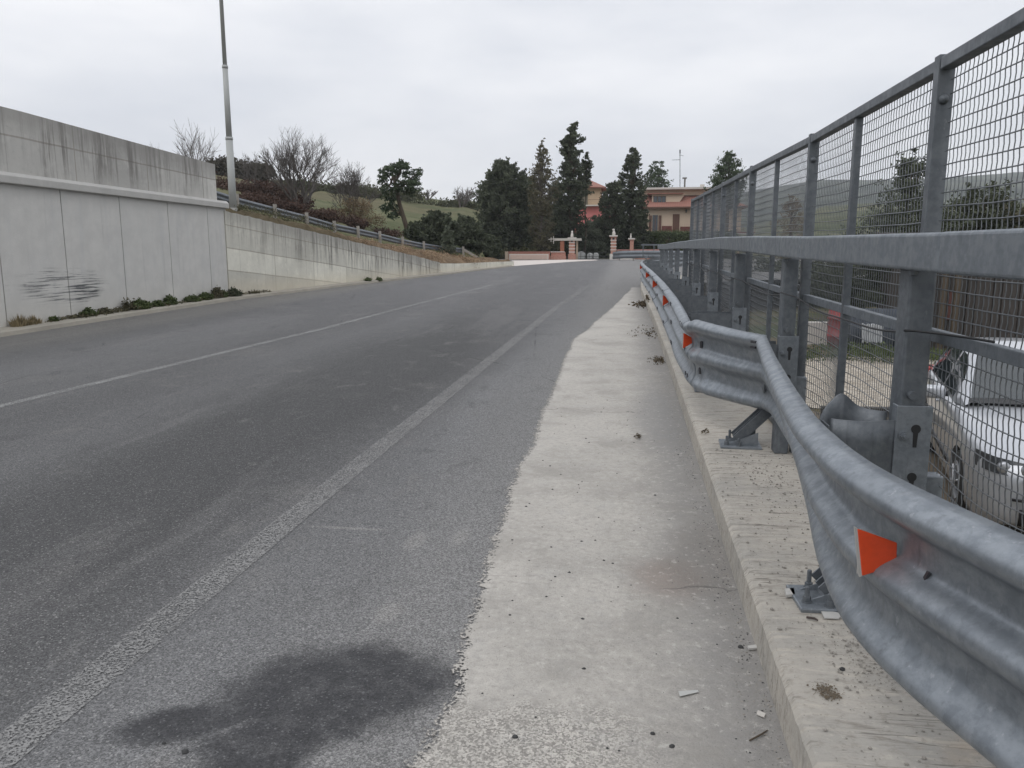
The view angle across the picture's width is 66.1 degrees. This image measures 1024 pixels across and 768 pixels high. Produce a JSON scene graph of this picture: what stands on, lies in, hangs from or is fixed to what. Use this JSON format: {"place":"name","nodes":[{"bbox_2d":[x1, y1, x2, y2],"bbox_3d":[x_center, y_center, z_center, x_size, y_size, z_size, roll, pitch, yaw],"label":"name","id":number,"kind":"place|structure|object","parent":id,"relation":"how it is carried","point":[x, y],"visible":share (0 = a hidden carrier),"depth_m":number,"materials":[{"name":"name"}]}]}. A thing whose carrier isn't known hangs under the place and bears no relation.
{"place":"outdoors","nodes":[
{"label":"outdoors","id":0,"kind":"place"},
{"bbox_2d":[0,265,511,336],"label":"curb","id":1,"kind":"structure","parent":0,"point":[15,330],"depth_m":18.53,"materials":[{"name":"concrete"}]},
{"bbox_2d":[6,314,32,326],"bbox_3d":[-8.744,-1.148,13.977,0.364,0.248,0.521,1,10,8],"label":"grass tuft","id":2,"kind":"object","parent":1,"relation":"on","point":[20,322],"visible":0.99,"depth_m":13.93,"materials":[{"name":"plant"}]},
{"bbox_2d":[27,314,42,324],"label":"grass tuft","id":3,"kind":"object","parent":1,"relation":"on","point":[34,319],"visible":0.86,"depth_m":14.27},
{"bbox_2d":[80,307,98,316],"bbox_3d":[-8.519,-1.417,15.828,0.308,0.297,0.414,1,10,8],"label":"weed","id":4,"kind":"object","parent":1,"relation":"on","point":[87,310],"visible":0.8,"depth_m":15.77,"materials":[{"name":"green plant"}]},
{"bbox_2d":[121,297,134,310],"bbox_3d":[-8.350,-1.720,17.087,0.238,0.379,0.301,1,10,8],"label":"weed","id":5,"kind":"object","parent":1,"relation":"on","point":[126,303],"visible":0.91,"depth_m":17.04,"materials":[{"name":"green plant"}]},
{"bbox_2d":[130,297,152,309],"bbox_3d":[-8.309,-1.761,17.547,0.494,0.355,0.644,1,10,8],"label":"weed","id":6,"kind":"object","parent":1,"relation":"on","point":[143,304],"visible":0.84,"depth_m":17.47,"materials":[{"name":"green plant"}]},
{"bbox_2d":[45,290,270,322],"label":"wall foot weeds","id":7,"kind":"object","parent":1,"relation":"on","point":[118,310],"depth_m":16.86,"materials":[{"name":"green plant"}]},
{"bbox_2d":[150,300,166,306],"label":"weed","id":8,"kind":"object","parent":1,"relation":"on","point":[158,303],"visible":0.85,"depth_m":18.17,"materials":[{"name":"green plant"}]},
{"bbox_2d":[162,294,179,304],"bbox_3d":[-8.150,-1.980,18.762,0.361,0.354,0.517,1,10,8],"label":"weed","id":9,"kind":"object","parent":1,"relation":"on","point":[171,300],"visible":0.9,"depth_m":18.68,"materials":[{"name":"green plant"}]},
{"bbox_2d":[183,294,202,301],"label":"weed","id":10,"kind":"object","parent":1,"relation":"on","point":[193,297],"visible":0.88,"depth_m":19.64,"materials":[{"name":"green plant"}]},
{"bbox_2d":[198,291,213,299],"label":"weed","id":11,"kind":"object","parent":1,"relation":"on","point":[204,295],"visible":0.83,"depth_m":20.27,"materials":[{"name":"green plant"}]},
{"bbox_2d":[211,287,225,297],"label":"weed","id":12,"kind":"object","parent":1,"relation":"on","point":[216,291],"visible":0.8,"depth_m":20.93,"materials":[{"name":"green plant"}]},
{"bbox_2d":[227,286,242,296],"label":"weed","id":13,"kind":"object","parent":1,"relation":"on","point":[235,292],"visible":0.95,"depth_m":21.62,"materials":[{"name":"green plant"}]},
{"bbox_2d":[224,211,439,292],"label":"sloping wall","id":14,"kind":"structure","parent":1,"relation":"on","point":[261,255],"depth_m":25.41,"materials":[{"name":"concrete"}]},
{"bbox_2d":[440,261,513,272],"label":"wall","id":15,"kind":"structure","parent":1,"relation":"on","point":[446,267],"depth_m":42.57,"materials":[{"name":"concrete"}]},
{"bbox_2d":[226,208,509,263],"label":"bank","id":16,"kind":"structure","parent":0,"point":[307,227],"depth_m":32.33,"materials":[{"name":"soil"}]},
{"bbox_2d":[219,0,237,210],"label":"lamp post","id":17,"kind":"object","parent":16,"relation":"on","point":[231,171],"visible":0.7,"depth_m":23.82,"materials":[{"name":"metal"}]},
{"bbox_2d":[234,202,339,232],"bbox_3d":[-8.786,-6.025,28.947,2.899,1.261,9.848,1,10,8],"label":"ivy","id":18,"kind":"object","parent":16,"relation":"on","point":[246,206],"visible":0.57,"depth_m":28.41,"materials":[{"name":"plant"}]},
{"bbox_2d":[217,191,477,256],"bbox_3d":[-7.106,-7.372,37.628,0.899,3.391,28.775,3,10,18],"label":"guardrail","id":19,"kind":"object","parent":16,"relation":"on","point":[357,230],"visible":0.59,"depth_m":36.13,"materials":[{"name":"metal"}]},
{"bbox_2d":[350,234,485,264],"bbox_3d":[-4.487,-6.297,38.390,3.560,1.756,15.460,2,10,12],"label":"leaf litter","id":20,"kind":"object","parent":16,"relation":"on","point":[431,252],"visible":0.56,"depth_m":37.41,"materials":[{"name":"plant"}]},
{"bbox_2d":[438,225,455,254],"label":"young conifer","id":21,"kind":"object","parent":16,"relation":"on","point":[447,239],"visible":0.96,"depth_m":46.02,"materials":[{"name":"green plant"}]},
{"bbox_2d":[0,259,866,767],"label":"road","id":22,"kind":"structure","parent":0,"point":[336,621],"depth_m":4.66,"materials":[{"name":"asphalt"}]},
{"bbox_2d":[0,106,228,327],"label":"retaining wall","id":23,"kind":"structure","parent":22,"relation":"on","point":[92,219],"depth_m":16.23,"materials":[{"name":"concrete"}]},
{"bbox_2d":[3,287,381,343],"bbox_3d":[-5.860,-2.094,20.334,0.496,0.171,17.133,2,10,12],"label":"line marking","id":24,"kind":"object","parent":22,"relation":"on","point":[164,321],"visible":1,"depth_m":15.21,"materials":[{"name":"grey paint"}]},
{"bbox_2d":[0,285,488,406],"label":"line marking","id":25,"kind":"object","parent":22,"relation":"on","point":[99,382],"visible":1,"depth_m":10.09,"materials":[{"name":"grey paint"}]},
{"bbox_2d":[0,285,591,767],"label":"edge line marking","id":26,"kind":"object","parent":22,"relation":"on","point":[122,655],"visible":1,"depth_m":3.37,"materials":[{"name":"grey paint"}]},
{"bbox_2d":[617,249,658,259],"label":"brick wall","id":27,"kind":"structure","parent":22,"relation":"on","point":[635,249],"depth_m":71.53,"materials":[{"name":"red stone"}]},
{"bbox_2d":[640,275,995,767],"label":"kerb","id":28,"kind":"structure","parent":22,"relation":"on","point":[806,715],"depth_m":2.83,"materials":[{"name":"concrete"}]},
{"bbox_2d":[733,447,805,549],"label":"gravel","id":29,"kind":"structure","parent":28,"relation":"on","point":[772,482],"depth_m":4.56,"materials":[{"name":"gravel"}]},
{"bbox_2d":[785,588,794,597],"bbox_3d":[1.091,0.819,3.090,0.035,0.012,0.075,2,10,14],"label":"mortar lump","id":30,"kind":"object","parent":28,"relation":"on","point":[788,592],"visible":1,"depth_m":3.08,"materials":[{"name":"concrete"}]},
{"bbox_2d":[806,682,843,703],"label":"gravel","id":31,"kind":"structure","parent":28,"relation":"on","point":[827,689],"depth_m":2.41,"materials":[{"name":"gravel"}]},
{"bbox_2d":[821,611,840,618],"bbox_3d":[1.187,0.854,2.909,0.078,0.004,0.063,1,10,8],"label":"stone flake","id":32,"kind":"object","parent":28,"relation":"on","point":[830,615],"visible":0.82,"depth_m":2.90,"materials":[{"name":"stone"}]},
{"bbox_2d":[640,228,1023,767],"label":"guardrail","id":33,"kind":"object","parent":28,"relation":"on","point":[918,586],"visible":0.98,"depth_m":2.29,"materials":[{"name":"metal"}]},
{"bbox_2d":[686,261,994,342],"bbox_3d":[2.215,-1.093,7.994,0.158,0.152,11.385,1,10,8],"label":"cable","id":34,"kind":"object","parent":33,"relation":"attached to","point":[951,335],"visible":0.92,"depth_m":3.26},
{"bbox_2d":[714,442,959,767],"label":"gravel","id":35,"kind":"structure","parent":28,"relation":"on","point":[877,689],"depth_m":3.10,"materials":[{"name":"gravel"}]},
{"bbox_2d":[688,7,1023,533],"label":"fence","id":36,"kind":"object","parent":28,"relation":"on","point":[939,71],"visible":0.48,"depth_m":3.61,"materials":[{"name":"metal"}]},
{"bbox_2d":[805,623,918,746],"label":"gravel","id":37,"kind":"structure","parent":28,"relation":"on","point":[851,650],"depth_m":2.57,"materials":[{"name":"gravel"}]},
{"bbox_2d":[823,148,974,307],"bbox_3d":[11.928,-4.624,24.090,3.869,5.070,3.998,-6,11,-32],"label":"conifer tree","id":38,"kind":"object","parent":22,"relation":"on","point":[864,273],"visible":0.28,"depth_m":23.77,"materials":[{"name":"green plant"}]},
{"bbox_2d":[216,175,740,258],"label":"hill","id":39,"kind":"structure","parent":0,"point":[413,211],"depth_m":80.46,"materials":[{"name":"green plant"}]},
{"bbox_2d":[172,119,220,163],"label":"bare tree","id":40,"kind":"object","parent":39,"relation":"on","point":[191,149],"visible":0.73,"depth_m":63.80,"materials":[{"name":"grey plant"}]},
{"bbox_2d":[204,154,277,183],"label":"thicket","id":41,"kind":"object","parent":39,"relation":"on","point":[221,167],"visible":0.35,"depth_m":95.70,"materials":[{"name":"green plant"}]},
{"bbox_2d":[239,153,260,182],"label":"bare tree","id":42,"kind":"object","parent":39,"relation":"on","point":[249,168],"visible":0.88,"depth_m":76.92,"materials":[{"name":"brown plant"}]},
{"bbox_2d":[259,128,342,202],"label":"bare tree","id":43,"kind":"object","parent":39,"relation":"on","point":[285,170],"visible":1,"depth_m":41.31,"materials":[{"name":"brown plant"}]},
{"bbox_2d":[216,171,403,237],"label":"brambles","id":44,"kind":"object","parent":39,"relation":"on","point":[266,192],"visible":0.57,"depth_m":41.08,"materials":[{"name":"plant"}]},
{"bbox_2d":[328,161,380,216],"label":"bare tree","id":45,"kind":"object","parent":39,"relation":"on","point":[356,181],"visible":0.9,"depth_m":44.45,"materials":[{"name":"brown plant"}]},
{"bbox_2d":[321,195,387,228],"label":"undergrowth","id":46,"kind":"object","parent":39,"relation":"on","point":[368,206],"visible":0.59,"depth_m":43.45,"materials":[{"name":"plant"}]},
{"bbox_2d":[283,178,478,209],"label":"hedgerow","id":47,"kind":"object","parent":39,"relation":"on","point":[328,186],"visible":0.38,"depth_m":116.28,"materials":[{"name":"green plant"}]},
{"bbox_2d":[377,159,422,228],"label":"pine tree","id":48,"kind":"object","parent":39,"relation":"on","point":[409,188],"visible":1,"depth_m":47.78,"materials":[{"name":"green plant"}]},
{"bbox_2d":[402,220,434,243],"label":"shrub","id":49,"kind":"object","parent":39,"relation":"on","point":[418,231],"visible":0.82,"depth_m":47.44,"materials":[{"name":"green plant"}]},
{"bbox_2d":[421,189,437,199],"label":"bare tree","id":50,"kind":"object","parent":39,"relation":"on","point":[427,193],"visible":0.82,"depth_m":139.90,"materials":[{"name":"grey plant"}]},
{"bbox_2d":[421,209,463,245],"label":"shrub","id":51,"kind":"object","parent":39,"relation":"on","point":[438,221],"visible":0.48,"depth_m":48.44,"materials":[{"name":"green plant"}]},
{"bbox_2d":[452,185,476,206],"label":"bare tree","id":52,"kind":"object","parent":39,"relation":"on","point":[466,197],"visible":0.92,"depth_m":118.91,"materials":[{"name":"grey plant"}]},
{"bbox_2d":[453,213,489,256],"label":"shrub","id":53,"kind":"object","parent":39,"relation":"on","point":[473,235],"visible":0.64,"depth_m":52.31,"materials":[{"name":"green plant"}]},
{"bbox_2d":[482,233,502,259],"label":"shrub","id":54,"kind":"object","parent":39,"relation":"on","point":[495,249],"visible":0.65,"depth_m":57.47,"materials":[{"name":"green plant"}]},
{"bbox_2d":[643,161,673,187],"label":"pine tree","id":55,"kind":"object","parent":39,"relation":"on","point":[653,178],"visible":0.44,"depth_m":118.82,"materials":[{"name":"green plant"}]},
{"bbox_2d":[0,0,1023,212],"label":"sky","id":56,"kind":"structure","parent":0,"point":[449,89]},
{"bbox_2d":[514,260,593,265],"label":"forecourt pavement","id":57,"kind":"structure","parent":0,"point":[524,262],"depth_m":63.12,"materials":[{"name":"concrete"}]},
{"bbox_2d":[403,287,793,767],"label":"concrete shoulder","id":58,"kind":"object","parent":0,"point":[614,698],"visible":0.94,"depth_m":3.33},
{"bbox_2d":[628,294,649,308],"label":"dead leaves","id":59,"kind":"object","parent":58,"relation":"on","point":[641,303],"visible":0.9,"depth_m":19.24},
{"bbox_2d":[648,356,664,364],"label":"dead leaves","id":60,"kind":"object","parent":58,"relation":"on","point":[661,360],"visible":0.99,"depth_m":10.26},
{"bbox_2d":[678,690,698,696],"bbox_3d":[0.600,1.053,2.691,0.079,0.002,0.028,-4,10,-21],"label":"plastic scrap","id":61,"kind":"object","parent":58,"relation":"on","point":[684,693],"visible":1,"depth_m":2.69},
{"bbox_2d":[481,398,764,762],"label":"gravel","id":62,"kind":"structure","parent":0,"point":[609,576],"depth_m":3.65,"materials":[{"name":"gravel"}]},
{"bbox_2d":[659,380,788,766],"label":"gravel","id":63,"kind":"structure","parent":0,"point":[770,706],"depth_m":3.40,"materials":[{"name":"gravel"}]},
{"bbox_2d":[807,321,826,344],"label":"yard wall","id":64,"kind":"structure","parent":0,"point":[811,338],"depth_m":21.01,"materials":[{"name":"white stone"}]},
{"bbox_2d":[627,172,1023,227],"bbox_3d":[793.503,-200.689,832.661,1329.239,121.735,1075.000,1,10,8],"label":"hills","id":65,"kind":"structure","parent":0,"point":[791,191],"depth_m":785.38,"materials":[{"name":"plant"}]},
{"bbox_2d":[722,282,946,418],"bbox_3d":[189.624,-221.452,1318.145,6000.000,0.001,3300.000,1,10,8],"label":"ground","id":66,"kind":"structure","parent":0,"point":[775,319],"depth_m":29.56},
{"bbox_2d":[751,255,879,310],"bbox_3d":[16.437,-5.221,35.523,11.297,3.691,19.684,1,10,8],"label":"hedgerow","id":67,"kind":"object","parent":66,"relation":"on","point":[815,282],"visible":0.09,"depth_m":27.84,"materials":[{"name":"green plant"}]},
{"bbox_2d":[774,261,862,304],"bbox_3d":[15.256,-4.515,38.084,5.265,3.823,4.786,1,10,8],"label":"shrub","id":68,"kind":"object","parent":66,"relation":"on","point":[829,287],"visible":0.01,"depth_m":37.24,"materials":[{"name":"green plant"}]},
{"bbox_2d":[827,310,839,348],"bbox_3d":[8.311,-1.458,20.071,0.530,1.120,0.530,1,10,8],"label":"red bin","id":69,"kind":"object","parent":66,"relation":"on","point":[832,329],"visible":0.19,"depth_m":19.92,"materials":[{"name":"plastic"}]},
{"bbox_2d":[847,308,897,350],"bbox_3d":[9.081,-1.242,19.533,1.418,1.264,0.164,1,10,8],"label":"panel fence","id":70,"kind":"object","parent":66,"relation":"on","point":[854,332],"visible":0.2,"depth_m":19.48,"materials":[{"name":"metal"}]},
{"bbox_2d":[941,177,1023,231],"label":"olive tree","id":71,"kind":"object","parent":66,"relation":"on","point":[985,209],"visible":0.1,"depth_m":26.87,"materials":[{"name":"green plant"}]},
{"bbox_2d":[1002,197,1023,228],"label":"olive tree","id":72,"kind":"object","parent":66,"relation":"on","point":[1016,218],"visible":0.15,"depth_m":25.97,"materials":[{"name":"green plant"}]},
{"bbox_2d":[805,357,936,407],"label":"gravel yard","id":73,"kind":"structure","parent":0,"point":[811,371],"depth_m":15.06,"materials":[{"name":"gravel"}]},
{"bbox_2d":[806,338,944,363],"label":"weeds","id":74,"kind":"object","parent":73,"relation":"on","point":[879,351],"visible":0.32,"depth_m":17.90,"materials":[{"name":"green plant"}]},
{"bbox_2d":[861,323,883,342],"bbox_3d":[8.797,-1.234,19.219,0.524,0.511,0.076,1,10,8],"label":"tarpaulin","id":75,"kind":"object","parent":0,"point":[872,335],"visible":0.49,"depth_m":19.22,"materials":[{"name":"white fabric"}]},
{"bbox_2d":[741,203,1023,256],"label":"fields","id":76,"kind":"structure","parent":0,"point":[858,215],"depth_m":191.93,"materials":[{"name":"plant"}]},
{"bbox_2d":[812,411,1023,534],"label":"parking dirt","id":77,"kind":"structure","parent":0,"point":[943,472],"depth_m":8.77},
{"bbox_2d":[820,406,889,416],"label":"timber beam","id":78,"kind":"structure","parent":77,"relation":"on","point":[874,408],"depth_m":11.67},
{"bbox_2d":[925,337,1023,527],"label":"parked car","id":79,"kind":"object","parent":77,"relation":"on","point":[1010,442],"visible":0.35,"depth_m":7.32,"materials":[{"name":"silver metal"}]},
{"bbox_2d":[871,232,1023,349],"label":"shed","id":80,"kind":"structure","parent":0,"point":[1002,294],"depth_m":19.95,"materials":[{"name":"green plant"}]},
{"bbox_2d":[947,291,951,319],"bbox_3d":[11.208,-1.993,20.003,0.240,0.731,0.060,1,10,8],"label":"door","id":81,"kind":"structure","parent":80,"relation":"in","point":[950,293],"depth_m":19.99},
{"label":"verge","id":82,"kind":"structure","parent":0,"visible":0},
{"bbox_2d":[470,156,537,258],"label":"evergreen tree","id":83,"kind":"object","parent":82,"relation":"on","point":[498,191],"visible":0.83,"depth_m":77.51,"materials":[{"name":"green plant"}]},
{"bbox_2d":[510,168,534,247],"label":"evergreen tree","id":84,"kind":"object","parent":82,"relation":"on","point":[523,172],"visible":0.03,"depth_m":80.08,"materials":[{"name":"green plant"}]},
{"bbox_2d":[505,252,550,259],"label":"brick wall","id":85,"kind":"structure","parent":82,"relation":"on","point":[527,255],"depth_m":69.55,"materials":[{"name":"pink brick"}]},
{"bbox_2d":[517,214,557,255],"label":"shrub","id":86,"kind":"object","parent":82,"relation":"on","point":[527,237],"visible":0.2,"depth_m":77.37,"materials":[{"name":"green plant"}]},
{"bbox_2d":[498,241,578,258],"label":"undergrowth","id":87,"kind":"object","parent":82,"relation":"on","point":[555,248],"visible":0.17,"depth_m":75.80,"materials":[{"name":"green plant"}]},
{"bbox_2d":[526,138,562,251],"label":"tree","id":88,"kind":"object","parent":82,"relation":"on","point":[540,240],"visible":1,"depth_m":73.20,"materials":[{"name":"green plant"}]},
{"bbox_2d":[544,183,566,255],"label":"evergreen tree","id":89,"kind":"object","parent":82,"relation":"on","point":[554,207],"visible":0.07,"depth_m":89.39,"materials":[{"name":"green plant"}]},
{"bbox_2d":[550,252,565,259],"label":"brick wall","id":90,"kind":"structure","parent":82,"relation":"on","point":[558,256],"depth_m":70.34,"materials":[{"name":"brick"}]},
{"bbox_2d":[547,212,583,253],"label":"shrub","id":91,"kind":"object","parent":82,"relation":"on","point":[554,231],"visible":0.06,"depth_m":80.08,"materials":[{"name":"green plant"}]},
{"bbox_2d":[554,238,581,259],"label":"gate canopy","id":92,"kind":"object","parent":82,"relation":"on","point":[561,240],"visible":0.88,"depth_m":70.88,"materials":[{"name":"white stone"}]},
{"bbox_2d":[568,237,575,259],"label":"gate pillar","id":93,"kind":"structure","parent":82,"relation":"on","point":[571,255],"depth_m":70.91,"materials":[{"name":"red brick"}]},
{"bbox_2d":[551,121,594,258],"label":"tree","id":94,"kind":"object","parent":82,"relation":"on","point":[571,168],"visible":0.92,"depth_m":77.29,"materials":[{"name":"green plant"}]},
{"bbox_2d":[563,180,605,231],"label":"pink house","id":95,"kind":"structure","parent":82,"relation":"on","point":[592,208],"depth_m":108.64,"materials":[{"name":"paint"}]},
{"bbox_2d":[580,152,593,251],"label":"eucalyptus tree","id":96,"kind":"object","parent":82,"relation":"on","point":[587,165],"visible":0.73,"depth_m":79.10,"materials":[{"name":"green plant"}]},
{"bbox_2d":[579,252,610,257],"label":"iron gate","id":97,"kind":"structure","parent":82,"relation":"on","point":[599,256],"depth_m":71.71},
{"bbox_2d":[578,215,617,257],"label":"olive tree","id":98,"kind":"object","parent":82,"relation":"on","point":[594,242],"visible":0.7,"depth_m":81.24,"materials":[{"name":"green plant"}]},
{"bbox_2d":[609,235,617,259],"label":"gate pillar","id":99,"kind":"structure","parent":82,"relation":"on","point":[613,243],"depth_m":70.34,"materials":[{"name":"red brick"}]},
{"bbox_2d":[597,180,631,253],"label":"cypress tree","id":100,"kind":"object","parent":82,"relation":"on","point":[614,205],"visible":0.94,"depth_m":80.87,"materials":[{"name":"green plant"}]},
{"bbox_2d":[628,238,634,259],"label":"gate pillar","id":101,"kind":"structure","parent":82,"relation":"on","point":[631,244],"depth_m":71.09,"materials":[{"name":"pink brick"}]},
{"bbox_2d":[617,147,647,250],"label":"conifer tree","id":102,"kind":"object","parent":82,"relation":"on","point":[632,160],"visible":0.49,"depth_m":82.24,"materials":[{"name":"green plant"}]},
{"bbox_2d":[628,181,651,250],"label":"conifer tree","id":103,"kind":"object","parent":82,"relation":"on","point":[639,227],"visible":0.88,"depth_m":80.84,"materials":[{"name":"green plant"}]},
{"bbox_2d":[612,244,700,260],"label":"guardrail","id":104,"kind":"object","parent":82,"relation":"on","point":[619,255],"visible":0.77,"depth_m":65.00,"materials":[{"name":"metal"}]},
{"bbox_2d":[608,228,738,257],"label":"hedge","id":105,"kind":"object","parent":82,"relation":"on","point":[662,237],"visible":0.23,"depth_m":83.07,"materials":[{"name":"green plant"}]},
{"bbox_2d":[642,177,755,252],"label":"cream house","id":106,"kind":"structure","parent":82,"relation":"on","point":[669,208],"depth_m":96.38,"materials":[{"name":"paint"}]},
{"bbox_2d":[652,215,657,230],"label":"door","id":107,"kind":"structure","parent":106,"relation":"in","point":[654,223],"depth_m":96.52,"materials":[{"name":"grey glass"}]},
{"bbox_2d":[672,214,679,230],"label":"door","id":108,"kind":"structure","parent":106,"relation":"in","point":[676,217],"depth_m":96.15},
{"bbox_2d":[703,150,746,227],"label":"pine tree","id":109,"kind":"object","parent":82,"relation":"on","point":[729,163],"visible":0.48,"depth_m":89.12,"materials":[{"name":"green plant"}]},
{"bbox_2d":[771,194,803,259],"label":"willow tree","id":110,"kind":"object","parent":82,"relation":"on","point":[787,207],"visible":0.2,"depth_m":56.35,"materials":[{"name":"green plant"}]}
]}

